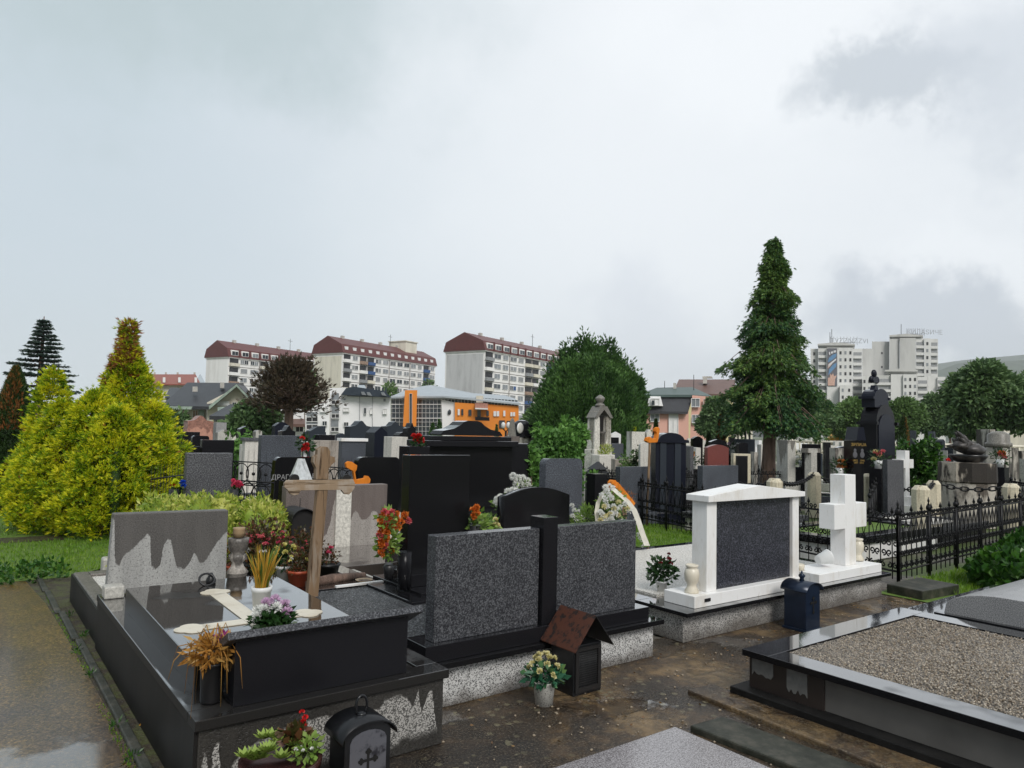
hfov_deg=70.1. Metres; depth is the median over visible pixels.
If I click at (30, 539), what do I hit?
dirt track
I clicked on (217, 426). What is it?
headstone
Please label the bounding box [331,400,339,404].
window
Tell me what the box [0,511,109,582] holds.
lawn
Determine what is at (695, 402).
window
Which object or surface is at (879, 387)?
window
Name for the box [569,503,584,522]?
chrysanthemums
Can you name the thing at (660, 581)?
potted flowers
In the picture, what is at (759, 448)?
headstone
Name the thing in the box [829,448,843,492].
headstone
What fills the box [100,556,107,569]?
stone block
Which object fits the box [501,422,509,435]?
street lamp
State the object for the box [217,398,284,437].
broadleaf tree
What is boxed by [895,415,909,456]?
thuja
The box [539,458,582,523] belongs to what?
headstone
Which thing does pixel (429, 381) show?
broadleaf tree
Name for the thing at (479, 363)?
apartment block
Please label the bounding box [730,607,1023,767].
tomb
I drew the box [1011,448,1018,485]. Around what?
headstone
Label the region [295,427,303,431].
window
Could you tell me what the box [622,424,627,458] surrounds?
thuja
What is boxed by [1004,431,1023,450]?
hall
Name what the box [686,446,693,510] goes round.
headstone
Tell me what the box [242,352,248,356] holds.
window
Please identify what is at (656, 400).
window
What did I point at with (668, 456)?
headstone
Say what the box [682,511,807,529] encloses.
grave
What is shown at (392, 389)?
broadleaf tree
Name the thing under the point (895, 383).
tower block
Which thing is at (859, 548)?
marble vase
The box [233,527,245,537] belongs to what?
clay cup
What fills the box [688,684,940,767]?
paving slab
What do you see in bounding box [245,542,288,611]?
potted plant
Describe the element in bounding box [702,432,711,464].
thuja
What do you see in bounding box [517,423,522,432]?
round window
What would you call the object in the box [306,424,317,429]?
window
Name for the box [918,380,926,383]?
window
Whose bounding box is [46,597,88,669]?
grass
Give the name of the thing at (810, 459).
headstone
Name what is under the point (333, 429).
window
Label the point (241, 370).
window
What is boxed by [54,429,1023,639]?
ground
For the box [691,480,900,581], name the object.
iron fence
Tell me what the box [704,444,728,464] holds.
headstone
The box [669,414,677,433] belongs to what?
window
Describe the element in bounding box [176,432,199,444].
headstone
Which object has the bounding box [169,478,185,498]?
plastic flowers
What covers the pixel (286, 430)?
headstone
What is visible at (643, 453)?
headstone
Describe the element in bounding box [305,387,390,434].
apartment house
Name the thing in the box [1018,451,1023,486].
headstone
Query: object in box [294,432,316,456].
flowers
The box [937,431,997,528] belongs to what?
flame monument
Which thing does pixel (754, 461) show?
headstone
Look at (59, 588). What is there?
soil strip
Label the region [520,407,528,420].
broadleaf tree
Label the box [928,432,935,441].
headstone
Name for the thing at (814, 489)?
stone post
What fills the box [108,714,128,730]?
weed
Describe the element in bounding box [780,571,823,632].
grave lantern
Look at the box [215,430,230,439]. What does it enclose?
headstone
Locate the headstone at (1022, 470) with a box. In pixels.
[1020,459,1023,496]
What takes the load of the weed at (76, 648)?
on the soil strip
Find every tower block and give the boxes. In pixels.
[811,329,872,440]
[840,368,945,442]
[872,328,942,439]
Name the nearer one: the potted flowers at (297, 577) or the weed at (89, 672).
the weed at (89, 672)
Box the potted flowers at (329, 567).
[320,543,341,575]
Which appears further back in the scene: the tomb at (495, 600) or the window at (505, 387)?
the window at (505, 387)
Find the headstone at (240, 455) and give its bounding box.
[238,444,241,479]
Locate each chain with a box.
[735,481,765,485]
[782,472,814,486]
[920,480,935,489]
[935,480,1010,491]
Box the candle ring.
[198,573,215,585]
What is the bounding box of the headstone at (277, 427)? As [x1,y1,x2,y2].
[271,422,288,434]
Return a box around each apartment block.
[204,339,313,429]
[311,334,436,431]
[443,332,559,419]
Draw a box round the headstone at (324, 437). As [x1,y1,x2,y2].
[314,434,334,439]
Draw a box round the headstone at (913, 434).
[910,431,915,445]
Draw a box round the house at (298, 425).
[281,409,304,441]
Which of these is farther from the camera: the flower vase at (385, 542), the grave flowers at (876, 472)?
the grave flowers at (876, 472)
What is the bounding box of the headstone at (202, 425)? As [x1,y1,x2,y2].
[183,416,212,439]
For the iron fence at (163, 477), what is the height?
1.070 m
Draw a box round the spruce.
[0,316,80,419]
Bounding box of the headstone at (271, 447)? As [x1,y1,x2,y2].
[256,435,301,497]
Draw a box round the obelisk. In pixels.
[504,417,519,441]
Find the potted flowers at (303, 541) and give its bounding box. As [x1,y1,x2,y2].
[284,524,326,567]
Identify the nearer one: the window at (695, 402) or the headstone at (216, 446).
the headstone at (216, 446)
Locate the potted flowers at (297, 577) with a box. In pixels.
[280,546,308,586]
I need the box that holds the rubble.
[442,598,921,767]
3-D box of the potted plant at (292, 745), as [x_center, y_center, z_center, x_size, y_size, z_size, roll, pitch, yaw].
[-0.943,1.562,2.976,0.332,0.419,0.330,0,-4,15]
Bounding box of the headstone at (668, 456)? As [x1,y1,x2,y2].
[648,433,688,523]
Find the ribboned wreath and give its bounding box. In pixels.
[573,483,649,547]
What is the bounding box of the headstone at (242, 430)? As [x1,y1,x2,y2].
[237,426,251,439]
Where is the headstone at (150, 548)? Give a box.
[105,509,227,593]
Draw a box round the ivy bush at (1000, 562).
[962,526,1023,586]
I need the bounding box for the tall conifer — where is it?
[710,236,839,485]
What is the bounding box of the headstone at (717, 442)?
[708,439,726,446]
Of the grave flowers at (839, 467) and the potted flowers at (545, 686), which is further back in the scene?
the grave flowers at (839, 467)
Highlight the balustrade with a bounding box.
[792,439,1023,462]
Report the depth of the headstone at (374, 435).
14.58 m
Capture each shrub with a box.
[165,403,191,431]
[224,426,252,479]
[524,443,546,486]
[529,413,598,496]
[617,451,633,466]
[630,444,638,465]
[896,433,947,495]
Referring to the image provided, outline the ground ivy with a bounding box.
[0,555,71,584]
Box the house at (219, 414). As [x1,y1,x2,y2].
[209,404,233,422]
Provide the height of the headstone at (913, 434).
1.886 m
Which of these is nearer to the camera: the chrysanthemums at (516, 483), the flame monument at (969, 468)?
the chrysanthemums at (516, 483)
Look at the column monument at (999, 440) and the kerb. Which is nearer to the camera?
the kerb
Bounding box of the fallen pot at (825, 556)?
[814,549,833,564]
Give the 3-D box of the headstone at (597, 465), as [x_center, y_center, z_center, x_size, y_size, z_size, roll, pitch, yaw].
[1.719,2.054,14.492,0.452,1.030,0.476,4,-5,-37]
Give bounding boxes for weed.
[69,643,81,653]
[79,629,87,636]
[85,667,97,677]
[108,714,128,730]
[122,748,143,763]
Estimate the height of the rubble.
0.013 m
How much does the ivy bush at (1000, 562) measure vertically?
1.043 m
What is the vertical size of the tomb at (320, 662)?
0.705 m
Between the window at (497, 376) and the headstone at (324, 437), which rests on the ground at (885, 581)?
the headstone at (324, 437)
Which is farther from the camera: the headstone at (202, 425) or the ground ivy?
the headstone at (202, 425)
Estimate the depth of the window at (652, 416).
74.88 m
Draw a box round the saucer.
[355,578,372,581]
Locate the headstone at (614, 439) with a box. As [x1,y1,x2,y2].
[611,437,618,442]
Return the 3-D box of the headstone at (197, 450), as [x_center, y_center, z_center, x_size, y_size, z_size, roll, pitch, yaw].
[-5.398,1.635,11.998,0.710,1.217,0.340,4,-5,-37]
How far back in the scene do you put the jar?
6.96 m
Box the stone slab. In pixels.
[554,727,768,767]
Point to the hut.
(833, 439)
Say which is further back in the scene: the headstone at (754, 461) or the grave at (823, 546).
the headstone at (754, 461)
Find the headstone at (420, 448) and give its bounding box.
[398,433,429,511]
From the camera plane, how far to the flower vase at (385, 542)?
5.82 m
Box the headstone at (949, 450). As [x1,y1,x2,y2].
[946,447,952,460]
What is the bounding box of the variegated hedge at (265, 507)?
[131,489,291,561]
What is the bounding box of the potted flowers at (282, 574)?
[270,542,297,582]
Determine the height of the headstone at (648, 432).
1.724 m
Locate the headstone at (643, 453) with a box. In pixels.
[639,442,647,465]
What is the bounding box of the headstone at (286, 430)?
[278,426,295,435]
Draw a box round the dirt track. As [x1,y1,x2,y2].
[0,535,63,542]
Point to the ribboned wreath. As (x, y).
(613, 509)
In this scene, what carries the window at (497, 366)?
in the apartment block at (479, 363)
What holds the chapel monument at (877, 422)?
on the ground at (885, 581)
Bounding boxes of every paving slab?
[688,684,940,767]
[690,717,864,767]
[887,577,958,599]
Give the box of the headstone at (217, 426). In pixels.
[213,422,226,439]
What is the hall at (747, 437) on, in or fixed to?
on the ground at (885, 581)
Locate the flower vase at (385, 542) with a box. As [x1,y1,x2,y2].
[371,504,411,589]
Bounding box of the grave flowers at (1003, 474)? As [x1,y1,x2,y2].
[988,446,1012,504]
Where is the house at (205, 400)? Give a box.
[164,382,252,420]
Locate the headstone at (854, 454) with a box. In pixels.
[844,427,867,514]
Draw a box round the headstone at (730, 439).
[728,437,734,449]
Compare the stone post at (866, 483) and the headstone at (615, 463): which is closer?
the stone post at (866, 483)
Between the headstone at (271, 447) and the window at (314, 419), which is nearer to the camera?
the headstone at (271, 447)
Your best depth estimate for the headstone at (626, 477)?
12.79 m
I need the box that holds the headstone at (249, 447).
[240,438,257,492]
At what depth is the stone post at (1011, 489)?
12.26 m
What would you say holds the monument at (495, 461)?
on the ground at (885, 581)
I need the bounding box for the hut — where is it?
[827,434,842,444]
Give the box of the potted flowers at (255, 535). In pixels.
[226,514,293,575]
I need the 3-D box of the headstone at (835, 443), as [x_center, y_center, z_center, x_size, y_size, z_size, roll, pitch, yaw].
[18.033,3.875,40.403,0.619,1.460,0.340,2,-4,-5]
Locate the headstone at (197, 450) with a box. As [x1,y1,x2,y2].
[179,446,199,498]
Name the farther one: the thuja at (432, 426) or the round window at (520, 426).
the thuja at (432, 426)
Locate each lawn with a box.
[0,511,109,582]
[607,516,691,546]
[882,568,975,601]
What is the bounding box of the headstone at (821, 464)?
[821,454,822,475]
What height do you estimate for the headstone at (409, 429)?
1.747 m
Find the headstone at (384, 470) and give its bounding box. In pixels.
[354,457,399,532]
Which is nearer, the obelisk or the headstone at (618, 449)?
the obelisk
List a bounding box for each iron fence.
[150,463,183,497]
[232,468,274,502]
[233,452,279,497]
[329,457,351,478]
[598,468,696,505]
[600,470,694,533]
[603,463,795,493]
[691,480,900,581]
[867,478,877,524]
[895,488,1023,580]
[1009,474,1023,516]
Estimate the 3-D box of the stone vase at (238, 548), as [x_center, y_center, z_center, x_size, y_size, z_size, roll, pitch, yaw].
[-2.157,1.376,5.742,0.170,0.335,0.168,4,-5,-37]
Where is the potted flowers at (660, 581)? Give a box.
[646,552,679,591]
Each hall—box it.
[735,431,752,438]
[790,432,806,452]
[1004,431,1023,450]
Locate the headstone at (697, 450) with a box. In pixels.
[694,447,700,468]
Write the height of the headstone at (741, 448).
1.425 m
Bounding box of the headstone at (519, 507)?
[468,487,569,530]
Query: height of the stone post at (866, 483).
0.903 m
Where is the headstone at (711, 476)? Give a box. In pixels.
[697,465,737,491]
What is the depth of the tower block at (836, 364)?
301.00 m
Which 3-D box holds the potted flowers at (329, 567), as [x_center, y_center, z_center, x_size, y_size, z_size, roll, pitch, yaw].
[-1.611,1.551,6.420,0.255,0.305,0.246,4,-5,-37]
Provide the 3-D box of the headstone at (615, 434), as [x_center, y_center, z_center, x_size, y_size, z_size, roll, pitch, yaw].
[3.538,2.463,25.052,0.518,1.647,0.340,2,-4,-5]
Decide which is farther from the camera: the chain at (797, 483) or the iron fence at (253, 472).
the chain at (797, 483)
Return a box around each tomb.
[70,570,226,642]
[95,575,448,767]
[297,515,663,706]
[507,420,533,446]
[635,483,890,642]
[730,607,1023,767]
[907,579,1023,631]
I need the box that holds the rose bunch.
[465,504,502,530]
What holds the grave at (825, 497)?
on the ground at (885, 581)
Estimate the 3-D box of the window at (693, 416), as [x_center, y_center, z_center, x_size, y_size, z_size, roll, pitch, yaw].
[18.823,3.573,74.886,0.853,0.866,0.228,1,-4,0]
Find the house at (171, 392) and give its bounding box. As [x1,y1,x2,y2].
[165,388,179,400]
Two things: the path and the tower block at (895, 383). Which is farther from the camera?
the tower block at (895, 383)
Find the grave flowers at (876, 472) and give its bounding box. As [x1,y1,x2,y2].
[868,448,891,513]
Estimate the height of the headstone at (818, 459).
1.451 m
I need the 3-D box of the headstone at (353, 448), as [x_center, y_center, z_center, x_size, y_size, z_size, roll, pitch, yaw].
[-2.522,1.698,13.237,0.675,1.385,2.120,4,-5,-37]
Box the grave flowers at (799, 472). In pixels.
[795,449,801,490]
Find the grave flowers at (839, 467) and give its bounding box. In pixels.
[829,455,849,473]
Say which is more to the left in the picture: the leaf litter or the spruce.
the spruce
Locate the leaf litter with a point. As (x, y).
(676, 675)
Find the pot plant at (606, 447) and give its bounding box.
[597,442,614,454]
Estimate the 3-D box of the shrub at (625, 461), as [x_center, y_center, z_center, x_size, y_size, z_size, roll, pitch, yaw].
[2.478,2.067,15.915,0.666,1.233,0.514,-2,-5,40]
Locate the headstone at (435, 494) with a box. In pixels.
[322,454,469,604]
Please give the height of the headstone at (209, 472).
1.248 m
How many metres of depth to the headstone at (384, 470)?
9.62 m
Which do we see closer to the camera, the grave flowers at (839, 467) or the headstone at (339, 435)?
the grave flowers at (839, 467)
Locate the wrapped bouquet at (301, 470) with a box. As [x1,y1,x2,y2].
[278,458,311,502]
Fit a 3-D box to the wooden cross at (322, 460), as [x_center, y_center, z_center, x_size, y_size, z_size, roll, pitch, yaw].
[-1.552,1.219,5.818,0.590,1.438,0.070,4,-5,-37]
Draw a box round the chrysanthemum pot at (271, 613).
[244,594,298,629]
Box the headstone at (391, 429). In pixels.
[381,422,402,436]
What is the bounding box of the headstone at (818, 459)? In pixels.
[802,444,820,491]
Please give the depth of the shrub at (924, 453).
16.22 m
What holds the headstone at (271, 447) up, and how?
on the ground at (885, 581)
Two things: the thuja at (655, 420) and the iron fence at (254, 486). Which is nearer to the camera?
the iron fence at (254, 486)
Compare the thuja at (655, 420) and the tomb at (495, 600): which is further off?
the thuja at (655, 420)
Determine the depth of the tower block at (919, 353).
321.00 m
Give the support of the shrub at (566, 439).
on the lawn at (663, 532)
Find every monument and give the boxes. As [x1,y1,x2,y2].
[407,421,593,524]
[584,395,614,500]
[856,370,898,473]
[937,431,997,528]
[985,431,1012,477]
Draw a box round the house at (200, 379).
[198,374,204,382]
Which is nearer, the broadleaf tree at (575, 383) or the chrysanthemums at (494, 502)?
the chrysanthemums at (494, 502)
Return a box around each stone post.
[766,478,782,487]
[807,472,820,517]
[864,473,868,508]
[911,485,930,524]
[926,480,940,515]
[1001,483,1020,535]
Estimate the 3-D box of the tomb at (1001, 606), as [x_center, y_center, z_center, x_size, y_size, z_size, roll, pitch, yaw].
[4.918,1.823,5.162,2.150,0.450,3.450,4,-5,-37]
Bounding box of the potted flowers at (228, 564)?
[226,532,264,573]
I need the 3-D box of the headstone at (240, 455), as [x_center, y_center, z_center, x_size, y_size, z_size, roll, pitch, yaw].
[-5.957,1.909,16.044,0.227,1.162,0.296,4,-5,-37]
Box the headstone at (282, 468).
[271,457,319,502]
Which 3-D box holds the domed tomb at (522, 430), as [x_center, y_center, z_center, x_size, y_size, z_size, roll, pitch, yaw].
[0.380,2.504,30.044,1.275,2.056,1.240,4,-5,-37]
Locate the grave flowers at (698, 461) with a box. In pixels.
[693,451,701,487]
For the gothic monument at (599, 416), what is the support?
on the ground at (885, 581)
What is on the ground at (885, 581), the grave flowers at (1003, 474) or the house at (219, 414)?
the house at (219, 414)
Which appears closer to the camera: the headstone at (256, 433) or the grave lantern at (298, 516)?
the grave lantern at (298, 516)
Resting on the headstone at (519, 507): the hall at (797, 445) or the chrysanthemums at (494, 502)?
the chrysanthemums at (494, 502)
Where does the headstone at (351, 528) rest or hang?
on the ground at (885, 581)
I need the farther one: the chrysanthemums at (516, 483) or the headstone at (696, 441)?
the headstone at (696, 441)
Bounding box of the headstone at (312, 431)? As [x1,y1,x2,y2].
[306,427,324,456]
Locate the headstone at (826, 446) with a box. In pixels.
[821,442,830,483]
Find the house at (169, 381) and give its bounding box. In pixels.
[150,372,199,401]
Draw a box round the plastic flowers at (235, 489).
[229,478,243,499]
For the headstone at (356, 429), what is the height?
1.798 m
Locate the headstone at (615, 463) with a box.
[611,459,637,477]
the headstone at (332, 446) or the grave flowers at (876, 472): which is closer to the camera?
the headstone at (332, 446)
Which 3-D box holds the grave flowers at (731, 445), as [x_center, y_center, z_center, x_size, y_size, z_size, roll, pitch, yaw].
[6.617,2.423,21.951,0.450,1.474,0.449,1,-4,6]
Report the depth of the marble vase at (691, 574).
5.81 m
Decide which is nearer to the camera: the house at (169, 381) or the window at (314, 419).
the window at (314, 419)
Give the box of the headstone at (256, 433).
[253,430,261,437]
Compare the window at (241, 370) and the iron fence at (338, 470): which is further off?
the window at (241, 370)
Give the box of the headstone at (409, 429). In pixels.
[403,423,415,445]
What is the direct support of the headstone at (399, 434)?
on the ground at (885, 581)
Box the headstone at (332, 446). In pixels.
[310,440,338,478]
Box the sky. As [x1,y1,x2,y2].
[0,0,1023,419]
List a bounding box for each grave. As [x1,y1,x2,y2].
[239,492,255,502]
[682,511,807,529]
[800,518,939,560]
[801,493,829,506]
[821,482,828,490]
[866,512,986,544]
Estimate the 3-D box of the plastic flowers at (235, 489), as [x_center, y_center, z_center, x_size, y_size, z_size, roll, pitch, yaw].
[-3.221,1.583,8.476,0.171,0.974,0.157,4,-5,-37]
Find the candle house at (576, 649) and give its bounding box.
[540,605,613,696]
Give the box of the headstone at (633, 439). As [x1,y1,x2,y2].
[626,432,644,459]
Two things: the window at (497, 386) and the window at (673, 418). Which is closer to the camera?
the window at (673, 418)
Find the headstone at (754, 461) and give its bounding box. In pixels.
[750,452,757,484]
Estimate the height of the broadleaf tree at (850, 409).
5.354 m
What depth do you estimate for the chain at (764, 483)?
12.61 m
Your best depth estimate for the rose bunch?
6.40 m
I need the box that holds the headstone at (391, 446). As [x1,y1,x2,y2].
[383,436,407,458]
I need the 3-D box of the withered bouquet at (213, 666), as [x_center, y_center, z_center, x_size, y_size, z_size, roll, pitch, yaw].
[-1.350,1.239,3.229,0.406,0.346,0.304,0,-4,18]
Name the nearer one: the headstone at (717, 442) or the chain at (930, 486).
the chain at (930, 486)
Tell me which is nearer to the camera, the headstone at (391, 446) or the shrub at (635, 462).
the headstone at (391, 446)
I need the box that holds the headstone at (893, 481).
[883,459,903,512]
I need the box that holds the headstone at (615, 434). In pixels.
[611,432,620,443]
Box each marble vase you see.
[684,563,699,593]
[856,538,863,560]
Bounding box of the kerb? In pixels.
[37,575,152,767]
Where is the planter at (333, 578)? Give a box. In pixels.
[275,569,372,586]
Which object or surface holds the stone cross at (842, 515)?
on the tomb at (741, 549)
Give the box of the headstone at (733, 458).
[731,453,750,482]
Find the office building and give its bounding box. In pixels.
[391,385,520,436]
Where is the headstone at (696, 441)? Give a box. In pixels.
[691,436,702,465]
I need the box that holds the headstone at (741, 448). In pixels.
[736,443,747,453]
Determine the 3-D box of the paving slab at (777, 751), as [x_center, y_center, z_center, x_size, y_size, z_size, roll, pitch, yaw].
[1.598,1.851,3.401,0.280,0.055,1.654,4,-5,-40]
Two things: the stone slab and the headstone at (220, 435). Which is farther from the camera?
the headstone at (220, 435)
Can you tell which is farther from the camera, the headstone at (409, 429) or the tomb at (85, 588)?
the headstone at (409, 429)
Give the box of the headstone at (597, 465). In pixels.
[585,461,608,503]
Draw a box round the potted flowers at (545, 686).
[519,650,571,706]
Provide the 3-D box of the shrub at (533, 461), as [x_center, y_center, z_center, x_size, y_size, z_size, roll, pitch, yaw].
[0.376,1.722,12.553,0.491,1.413,0.452,4,-5,-37]
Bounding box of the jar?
[799,563,804,570]
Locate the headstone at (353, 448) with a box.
[337,438,367,478]
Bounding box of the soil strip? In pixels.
[26,577,163,767]
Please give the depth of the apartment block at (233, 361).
226.35 m
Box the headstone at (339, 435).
[335,433,343,455]
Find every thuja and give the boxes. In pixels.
[0,317,195,540]
[0,364,31,510]
[429,422,434,434]
[436,419,443,435]
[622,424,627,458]
[652,418,659,434]
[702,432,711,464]
[715,413,727,445]
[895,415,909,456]
[923,429,927,438]
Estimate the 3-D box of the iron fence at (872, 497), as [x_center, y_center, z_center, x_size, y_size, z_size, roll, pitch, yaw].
[6.159,2.102,12.447,0.060,0.880,3.371,-1,-4,28]
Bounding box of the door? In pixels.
[349,729,386,767]
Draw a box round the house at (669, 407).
[646,375,710,439]
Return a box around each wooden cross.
[283,446,354,596]
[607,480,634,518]
[644,427,659,525]
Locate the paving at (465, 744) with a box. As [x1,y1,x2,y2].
[390,587,926,767]
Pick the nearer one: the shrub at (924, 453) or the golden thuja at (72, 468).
the golden thuja at (72, 468)
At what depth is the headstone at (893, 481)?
13.18 m
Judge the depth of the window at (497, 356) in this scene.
204.89 m
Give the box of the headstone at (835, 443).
[833,441,841,445]
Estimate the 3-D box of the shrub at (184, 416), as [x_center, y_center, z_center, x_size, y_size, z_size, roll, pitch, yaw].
[-12.305,1.819,25.989,1.726,2.350,1.755,4,-5,-37]
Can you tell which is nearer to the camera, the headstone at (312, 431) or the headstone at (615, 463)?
the headstone at (615, 463)
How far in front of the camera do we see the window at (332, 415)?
84.68 m
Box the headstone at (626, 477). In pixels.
[615,466,656,524]
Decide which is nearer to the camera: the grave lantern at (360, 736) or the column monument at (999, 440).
the grave lantern at (360, 736)
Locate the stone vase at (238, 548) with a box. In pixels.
[226,536,248,577]
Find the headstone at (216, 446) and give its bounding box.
[200,440,233,487]
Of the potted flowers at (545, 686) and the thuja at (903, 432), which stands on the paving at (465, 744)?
the potted flowers at (545, 686)
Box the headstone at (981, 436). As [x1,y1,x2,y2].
[976,429,994,462]
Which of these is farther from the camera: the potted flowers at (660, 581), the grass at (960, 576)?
the grass at (960, 576)
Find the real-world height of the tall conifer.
7.336 m
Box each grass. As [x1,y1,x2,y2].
[0,514,66,535]
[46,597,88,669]
[60,535,109,573]
[96,702,135,767]
[918,567,983,594]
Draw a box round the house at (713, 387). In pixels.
[676,376,734,442]
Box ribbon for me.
[345,461,370,483]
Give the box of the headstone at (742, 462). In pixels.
[736,456,747,483]
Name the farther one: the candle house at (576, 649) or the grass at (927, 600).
the grass at (927, 600)
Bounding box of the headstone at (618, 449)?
[611,443,622,458]
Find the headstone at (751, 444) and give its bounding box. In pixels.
[734,439,754,453]
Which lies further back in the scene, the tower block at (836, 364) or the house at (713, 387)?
the tower block at (836, 364)
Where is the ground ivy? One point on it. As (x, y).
(49, 565)
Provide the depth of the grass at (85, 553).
8.70 m
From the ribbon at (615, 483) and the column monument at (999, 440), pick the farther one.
the column monument at (999, 440)
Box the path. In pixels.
[0,581,136,767]
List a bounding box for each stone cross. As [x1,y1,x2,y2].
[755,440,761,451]
[819,474,865,565]
[892,450,913,512]
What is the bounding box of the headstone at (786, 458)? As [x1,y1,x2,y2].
[777,440,800,511]
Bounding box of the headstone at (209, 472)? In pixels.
[183,453,232,498]
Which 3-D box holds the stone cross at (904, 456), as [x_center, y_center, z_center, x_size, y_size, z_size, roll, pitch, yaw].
[8.044,2.060,15.036,0.640,1.381,0.600,4,-5,-37]
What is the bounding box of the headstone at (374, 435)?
[365,426,387,456]
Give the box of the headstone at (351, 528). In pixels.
[282,483,399,575]
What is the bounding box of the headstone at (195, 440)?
[191,436,208,445]
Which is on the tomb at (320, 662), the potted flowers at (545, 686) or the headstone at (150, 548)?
the headstone at (150, 548)
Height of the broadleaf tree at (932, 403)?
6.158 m
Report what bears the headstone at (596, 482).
on the lawn at (663, 532)
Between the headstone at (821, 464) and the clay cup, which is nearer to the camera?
the clay cup
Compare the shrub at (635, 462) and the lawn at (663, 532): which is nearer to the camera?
the lawn at (663, 532)
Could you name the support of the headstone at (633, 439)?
on the ground at (885, 581)
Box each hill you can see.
[739,355,1023,436]
[938,359,1023,441]
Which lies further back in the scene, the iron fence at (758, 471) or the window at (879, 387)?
the window at (879, 387)
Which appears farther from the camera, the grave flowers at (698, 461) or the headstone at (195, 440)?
the grave flowers at (698, 461)
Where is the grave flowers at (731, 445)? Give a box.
[727,441,735,464]
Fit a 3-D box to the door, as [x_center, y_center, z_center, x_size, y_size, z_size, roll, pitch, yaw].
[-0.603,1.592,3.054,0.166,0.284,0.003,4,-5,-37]
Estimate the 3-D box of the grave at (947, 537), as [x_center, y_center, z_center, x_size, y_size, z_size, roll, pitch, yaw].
[6.753,2.386,12.130,1.680,0.300,1.480,4,-5,-37]
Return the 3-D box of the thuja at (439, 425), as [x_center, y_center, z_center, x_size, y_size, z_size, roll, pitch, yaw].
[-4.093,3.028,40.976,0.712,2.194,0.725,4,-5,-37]
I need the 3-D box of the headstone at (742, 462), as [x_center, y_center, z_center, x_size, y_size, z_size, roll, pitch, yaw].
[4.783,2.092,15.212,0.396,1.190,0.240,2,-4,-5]
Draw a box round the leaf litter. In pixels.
[470,597,926,746]
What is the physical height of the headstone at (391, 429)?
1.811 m
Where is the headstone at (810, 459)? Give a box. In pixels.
[801,448,820,512]
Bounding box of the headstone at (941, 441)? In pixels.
[935,439,944,455]
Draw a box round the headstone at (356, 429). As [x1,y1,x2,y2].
[337,421,370,476]
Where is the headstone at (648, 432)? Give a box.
[645,429,651,436]
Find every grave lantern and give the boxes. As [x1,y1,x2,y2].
[285,498,312,563]
[324,694,397,767]
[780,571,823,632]
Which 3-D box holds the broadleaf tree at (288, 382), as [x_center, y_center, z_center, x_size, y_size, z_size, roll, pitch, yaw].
[-9.019,0.951,30.187,4.564,4.749,4.018,4,-5,-37]
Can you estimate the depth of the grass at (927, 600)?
7.56 m
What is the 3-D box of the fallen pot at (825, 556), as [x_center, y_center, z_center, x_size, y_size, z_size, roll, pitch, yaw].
[3.069,1.709,7.229,0.164,0.151,0.186,2,-4,-5]
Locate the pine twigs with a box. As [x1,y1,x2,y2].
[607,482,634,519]
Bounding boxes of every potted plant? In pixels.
[234,709,325,767]
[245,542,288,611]
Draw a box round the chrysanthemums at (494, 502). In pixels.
[489,487,517,514]
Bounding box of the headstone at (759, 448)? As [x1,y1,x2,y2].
[757,444,762,469]
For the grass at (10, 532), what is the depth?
10.33 m
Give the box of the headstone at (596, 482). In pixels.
[586,473,606,520]
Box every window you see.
[193,410,197,417]
[217,401,228,405]
[240,369,246,373]
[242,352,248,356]
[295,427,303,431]
[306,417,317,421]
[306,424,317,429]
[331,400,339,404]
[331,414,339,417]
[331,427,338,431]
[409,393,411,422]
[493,384,500,388]
[494,353,500,358]
[494,363,500,368]
[494,373,499,378]
[502,384,507,389]
[503,355,508,360]
[510,376,516,380]
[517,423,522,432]
[650,414,659,421]
[651,398,659,405]
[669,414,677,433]
[691,398,699,406]
[692,415,698,422]
[878,386,889,388]
[879,379,889,381]
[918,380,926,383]
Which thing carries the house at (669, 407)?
on the ground at (885, 581)
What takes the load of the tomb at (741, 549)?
on the paving at (465, 744)
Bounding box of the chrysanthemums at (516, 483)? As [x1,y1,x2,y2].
[506,472,532,488]
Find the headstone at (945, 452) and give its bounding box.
[939,450,947,460]
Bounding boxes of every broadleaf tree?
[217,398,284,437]
[237,351,347,429]
[380,381,399,396]
[422,378,437,385]
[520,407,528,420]
[525,325,651,467]
[692,394,733,439]
[811,398,844,443]
[831,396,863,440]
[889,394,931,440]
[917,391,943,437]
[936,357,1023,440]
[938,424,955,438]
[1005,370,1023,437]
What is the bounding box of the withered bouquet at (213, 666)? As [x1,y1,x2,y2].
[168,622,241,718]
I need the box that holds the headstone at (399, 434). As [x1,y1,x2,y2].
[393,432,406,436]
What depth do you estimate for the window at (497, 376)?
204.51 m
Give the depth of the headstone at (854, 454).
13.59 m
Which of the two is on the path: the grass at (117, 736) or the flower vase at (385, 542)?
the grass at (117, 736)
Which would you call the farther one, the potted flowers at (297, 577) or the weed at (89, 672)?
the potted flowers at (297, 577)
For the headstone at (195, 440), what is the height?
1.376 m

